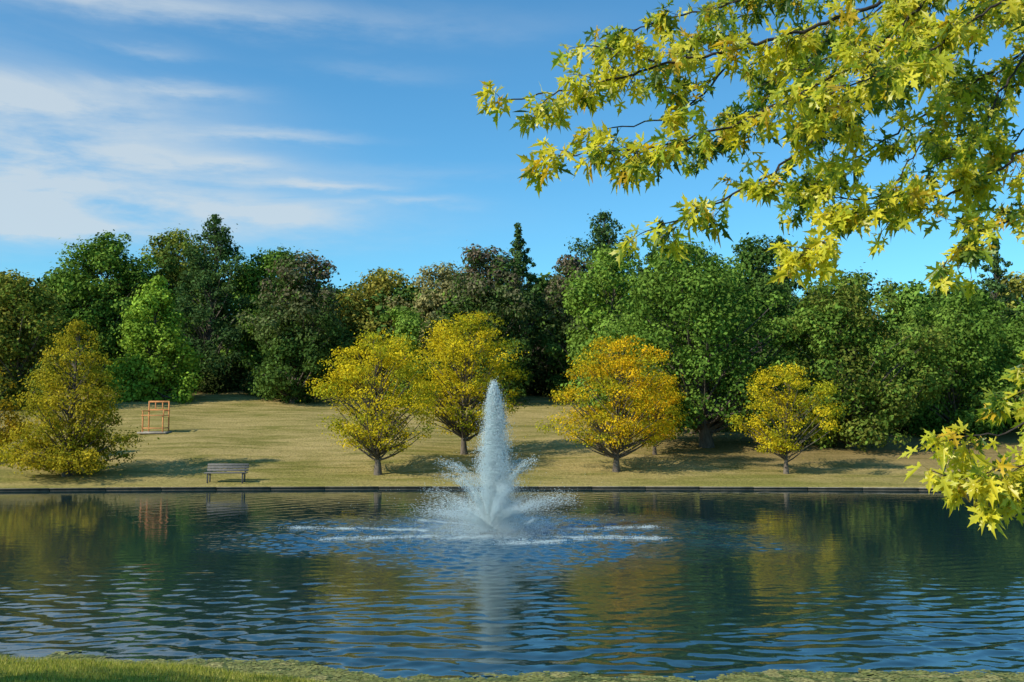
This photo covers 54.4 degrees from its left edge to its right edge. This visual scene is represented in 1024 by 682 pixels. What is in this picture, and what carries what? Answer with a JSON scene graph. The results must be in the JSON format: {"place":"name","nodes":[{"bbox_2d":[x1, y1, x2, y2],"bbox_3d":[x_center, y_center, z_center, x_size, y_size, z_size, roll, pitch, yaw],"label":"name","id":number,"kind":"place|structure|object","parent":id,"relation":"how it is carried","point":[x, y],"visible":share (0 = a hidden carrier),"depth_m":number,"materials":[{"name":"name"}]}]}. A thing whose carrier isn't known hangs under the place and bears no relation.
{"place":"outdoors","nodes":[
{"label":"outdoors","id":0,"kind":"place"},
{"bbox_2d":[0,388,1022,681],"bbox_3d":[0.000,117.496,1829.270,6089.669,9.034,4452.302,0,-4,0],"label":"ground","id":1,"kind":"structure","parent":0,"point":[272,442],"depth_m":52.83,"materials":[{"name":"green plant"}]},
{"bbox_2d":[0,365,37,455],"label":"bald cypress tree","id":2,"kind":"object","parent":1,"relation":"on","point":[14,423],"visible":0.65,"depth_m":50.48,"materials":[{"name":"yellow plant"}]},
{"bbox_2d":[0,268,86,411],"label":"oak tree","id":3,"kind":"object","parent":1,"relation":"on","point":[19,348],"visible":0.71,"depth_m":73.04,"materials":[{"name":"green plant"}]},
{"bbox_2d":[0,319,158,477],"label":"bald cypress tree","id":4,"kind":"object","parent":1,"relation":"on","point":[67,456],"visible":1,"depth_m":46.43,"materials":[{"name":"yellow plant"}]},
{"bbox_2d":[38,229,178,366],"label":"oak tree","id":5,"kind":"object","parent":1,"relation":"on","point":[104,256],"visible":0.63,"depth_m":91.16,"materials":[{"name":"green plant"}]},
{"bbox_2d":[137,401,171,433],"bbox_3d":[-22.050,4.707,61.645,1.750,2.010,1.500,0,-4,0],"label":"giant chair sculpture","id":6,"kind":"object","parent":1,"relation":"on","point":[155,432],"visible":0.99,"depth_m":61.84,"materials":[{"name":"brown wood"}]},
{"bbox_2d":[97,275,219,403],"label":"maple tree","id":7,"kind":"object","parent":1,"relation":"on","point":[154,341],"visible":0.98,"depth_m":79.16,"materials":[{"name":"green plant"}]},
{"bbox_2d":[0,653,335,681],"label":"grass","id":8,"kind":"structure","parent":1,"relation":"on","point":[163,665],"depth_m":13.44,"materials":[{"name":"green plant"}]},
{"bbox_2d":[114,227,237,336],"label":"oak tree","id":9,"kind":"object","parent":1,"relation":"on","point":[170,258],"visible":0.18,"depth_m":97.45,"materials":[{"name":"green plant"}]},
{"bbox_2d":[164,214,266,389],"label":"pine tree","id":10,"kind":"object","parent":1,"relation":"on","point":[212,314],"visible":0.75,"depth_m":89.38,"materials":[{"name":"green plant"}]},
{"bbox_2d":[204,463,248,482],"bbox_3d":[-13.100,6.079,45.700,1.900,0.887,0.630,0,-4,0],"label":"park bench","id":11,"kind":"object","parent":1,"relation":"on","point":[228,465],"visible":1,"depth_m":45.88,"materials":[{"name":"grey wood"}]},
{"bbox_2d":[216,246,312,380],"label":"oak tree","id":12,"kind":"object","parent":1,"relation":"on","point":[260,267],"visible":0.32,"depth_m":90.91,"materials":[{"name":"green plant"}]},
{"bbox_2d":[231,249,356,403],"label":"maple tree","id":13,"kind":"object","parent":1,"relation":"on","point":[301,351],"visible":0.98,"depth_m":79.64,"materials":[{"name":"green plant"}]},
{"bbox_2d":[332,267,416,371],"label":"oak tree","id":14,"kind":"object","parent":1,"relation":"on","point":[379,279],"visible":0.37,"depth_m":97.99,"materials":[{"name":"green plant"}]},
{"bbox_2d":[300,327,454,474],"bbox_3d":[-6.517,2.965,48.566,7.559,7.222,9.247,0,-4,0],"label":"honey locust tree","id":15,"kind":"object","parent":1,"relation":"on","point":[374,440],"visible":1,"depth_m":47.56,"materials":[{"name":"yellow plant"}]},
{"bbox_2d":[367,303,441,406],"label":"oak tree","id":16,"kind":"object","parent":1,"relation":"on","point":[408,322],"visible":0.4,"depth_m":77.72,"materials":[{"name":"green plant"}]},
{"bbox_2d":[377,260,473,376],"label":"oak tree","id":17,"kind":"object","parent":1,"relation":"on","point":[443,283],"visible":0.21,"depth_m":95.28,"materials":[{"name":"green plant"}]},
{"bbox_2d":[387,310,535,454],"bbox_3d":[-2.753,2.190,54.182,7.371,8.136,7.771,-1,-4,15],"label":"honey locust tree","id":18,"kind":"object","parent":1,"relation":"on","point":[466,426],"visible":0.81,"depth_m":53.64,"materials":[{"name":"yellow plant"}]},
{"bbox_2d":[0,486,967,490],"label":"stone edging","id":19,"kind":"object","parent":1,"relation":"on","point":[456,487],"visible":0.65,"depth_m":44.52,"materials":[{"name":"grey stone"}]},
{"bbox_2d":[423,240,549,403],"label":"maple tree","id":20,"kind":"object","parent":1,"relation":"on","point":[484,287],"visible":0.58,"depth_m":79.06,"materials":[{"name":"green plant"}]},
{"bbox_2d":[2,348,1020,436],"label":"undergrowth","id":21,"kind":"object","parent":1,"relation":"on","point":[214,385],"visible":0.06,"depth_m":85.70,"materials":[{"name":"green plant"}]},
{"bbox_2d":[0,260,1023,388],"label":"distant trees","id":22,"kind":"object","parent":1,"relation":"on","point":[907,294],"visible":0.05,"depth_m":95.58,"materials":[{"name":"green plant"}]},
{"bbox_2d":[496,222,561,393],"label":"pine tree","id":23,"kind":"object","parent":1,"relation":"on","point":[519,243],"visible":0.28,"depth_m":87.92,"materials":[{"name":"green plant"}]},
{"bbox_2d":[530,254,600,400],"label":"maple tree","id":24,"kind":"object","parent":1,"relation":"on","point":[553,300],"visible":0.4,"depth_m":81.72,"materials":[{"name":"green plant"}]},
{"bbox_2d":[528,209,674,382],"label":"pine tree","id":25,"kind":"object","parent":1,"relation":"on","point":[603,233],"visible":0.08,"depth_m":85.81,"materials":[{"name":"green plant"}]},
{"bbox_2d":[551,242,663,421],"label":"maple tree","id":26,"kind":"object","parent":1,"relation":"on","point":[581,300],"visible":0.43,"depth_m":68.21,"materials":[{"name":"green plant"}]},
{"bbox_2d":[525,334,696,471],"bbox_3d":[4.914,3.018,48.677,8.559,6.921,6.586,0,-4,0],"label":"honey locust tree","id":27,"kind":"object","parent":1,"relation":"on","point":[624,436],"visible":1,"depth_m":48.20,"materials":[{"name":"yellow plant"}]},
{"bbox_2d":[621,371,687,454],"bbox_3d":[7.767,3.934,54.085,3.922,4.627,4.055,-3,-4,34],"label":"honey locust tree","id":28,"kind":"object","parent":1,"relation":"on","point":[657,410],"visible":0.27,"depth_m":53.50,"materials":[{"name":"yellow plant"}]},
{"bbox_2d":[637,219,673,373],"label":"pine tree","id":29,"kind":"object","parent":1,"relation":"on","point":[656,249],"visible":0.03,"depth_m":88.43,"materials":[{"name":"green plant"}]},
{"bbox_2d":[578,230,807,447],"bbox_3d":[10.395,-0.066,57.325,12.813,12.587,11.844,-2,-4,23],"label":"maple tree","id":30,"kind":"object","parent":1,"relation":"on","point":[695,306],"visible":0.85,"depth_m":55.85,"materials":[{"name":"green plant"}]},
{"bbox_2d":[656,242,736,389],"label":"maple tree","id":31,"kind":"object","parent":1,"relation":"on","point":[706,255],"visible":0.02,"depth_m":84.42,"materials":[{"name":"green plant"}]},
{"bbox_2d":[473,0,1023,539],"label":"silver maple tree","id":32,"kind":"object","parent":1,"relation":"on","point":[829,102],"visible":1,"depth_m":4.91,"materials":[{"name":"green plant"}]},
{"bbox_2d":[707,232,827,408],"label":"maple tree","id":33,"kind":"object","parent":1,"relation":"on","point":[760,255],"visible":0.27,"depth_m":71.86,"materials":[{"name":"green plant"}]},
{"bbox_2d":[719,407,816,434],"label":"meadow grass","id":34,"kind":"structure","parent":1,"relation":"on","point":[728,429],"depth_m":63.01,"materials":[{"name":"green plant"}]},
{"bbox_2d":[731,235,836,390],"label":"pine tree","id":35,"kind":"object","parent":1,"relation":"on","point":[780,238],"visible":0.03,"depth_m":82.35,"materials":[{"name":"green plant"}]},
{"bbox_2d":[721,360,852,473],"bbox_3d":[13.521,3.723,48.356,6.264,5.612,4.998,0,-4,0],"label":"honey locust tree","id":36,"kind":"object","parent":1,"relation":"on","point":[780,443],"visible":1,"depth_m":48.10,"materials":[{"name":"yellow plant"}]},
{"bbox_2d":[760,262,963,451],"bbox_3d":[19.421,1.106,56.869,10.334,11.007,9.419,3,-5,-40],"label":"maple tree","id":37,"kind":"object","parent":1,"relation":"on","point":[857,367],"visible":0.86,"depth_m":55.35,"materials":[{"name":"green plant"}]},
{"bbox_2d":[885,287,1022,440],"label":"oak tree","id":38,"kind":"object","parent":1,"relation":"on","point":[967,325],"visible":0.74,"depth_m":60.44,"materials":[{"name":"green plant"}]},
{"bbox_2d":[936,288,1023,394],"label":"oak tree","id":39,"kind":"object","parent":1,"relation":"on","point":[987,301],"visible":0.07,"depth_m":77.70,"materials":[{"name":"green plant"}]},
{"bbox_2d":[944,239,1023,367],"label":"pine tree","id":40,"kind":"object","parent":1,"relation":"on","point":[993,284],"visible":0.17,"depth_m":83.60,"materials":[{"name":"green plant"}]},
{"bbox_2d":[983,308,1023,431],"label":"oak tree","id":41,"kind":"object","parent":1,"relation":"on","point":[1018,331],"visible":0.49,"depth_m":63.58,"materials":[{"name":"green plant"}]},
{"bbox_2d":[0,489,1023,681],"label":"pond water","id":42,"kind":"structure","parent":0,"point":[717,583],"depth_m":21.21,"materials":[{"name":"blue liquid"}]},
{"bbox_2d":[281,377,669,558],"bbox_3d":[-1.464,3.553,29.992,11.017,5.138,11.407,3,-5,-41],"label":"fountain","id":43,"kind":"object","parent":42,"relation":"in","point":[491,518],"visible":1,"depth_m":29.29,"materials":[{"name":"liquid"}]},
{"bbox_2d":[41,650,1023,681],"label":"algae","id":44,"kind":"object","parent":42,"relation":"on","point":[276,666],"visible":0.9,"depth_m":13.93,"materials":[{"name":"green plant"}]},
{"bbox_2d":[0,0,1023,314],"label":"sky","id":45,"kind":"structure","parent":0,"point":[352,132],"materials":[{"name":"blue"}]}
]}

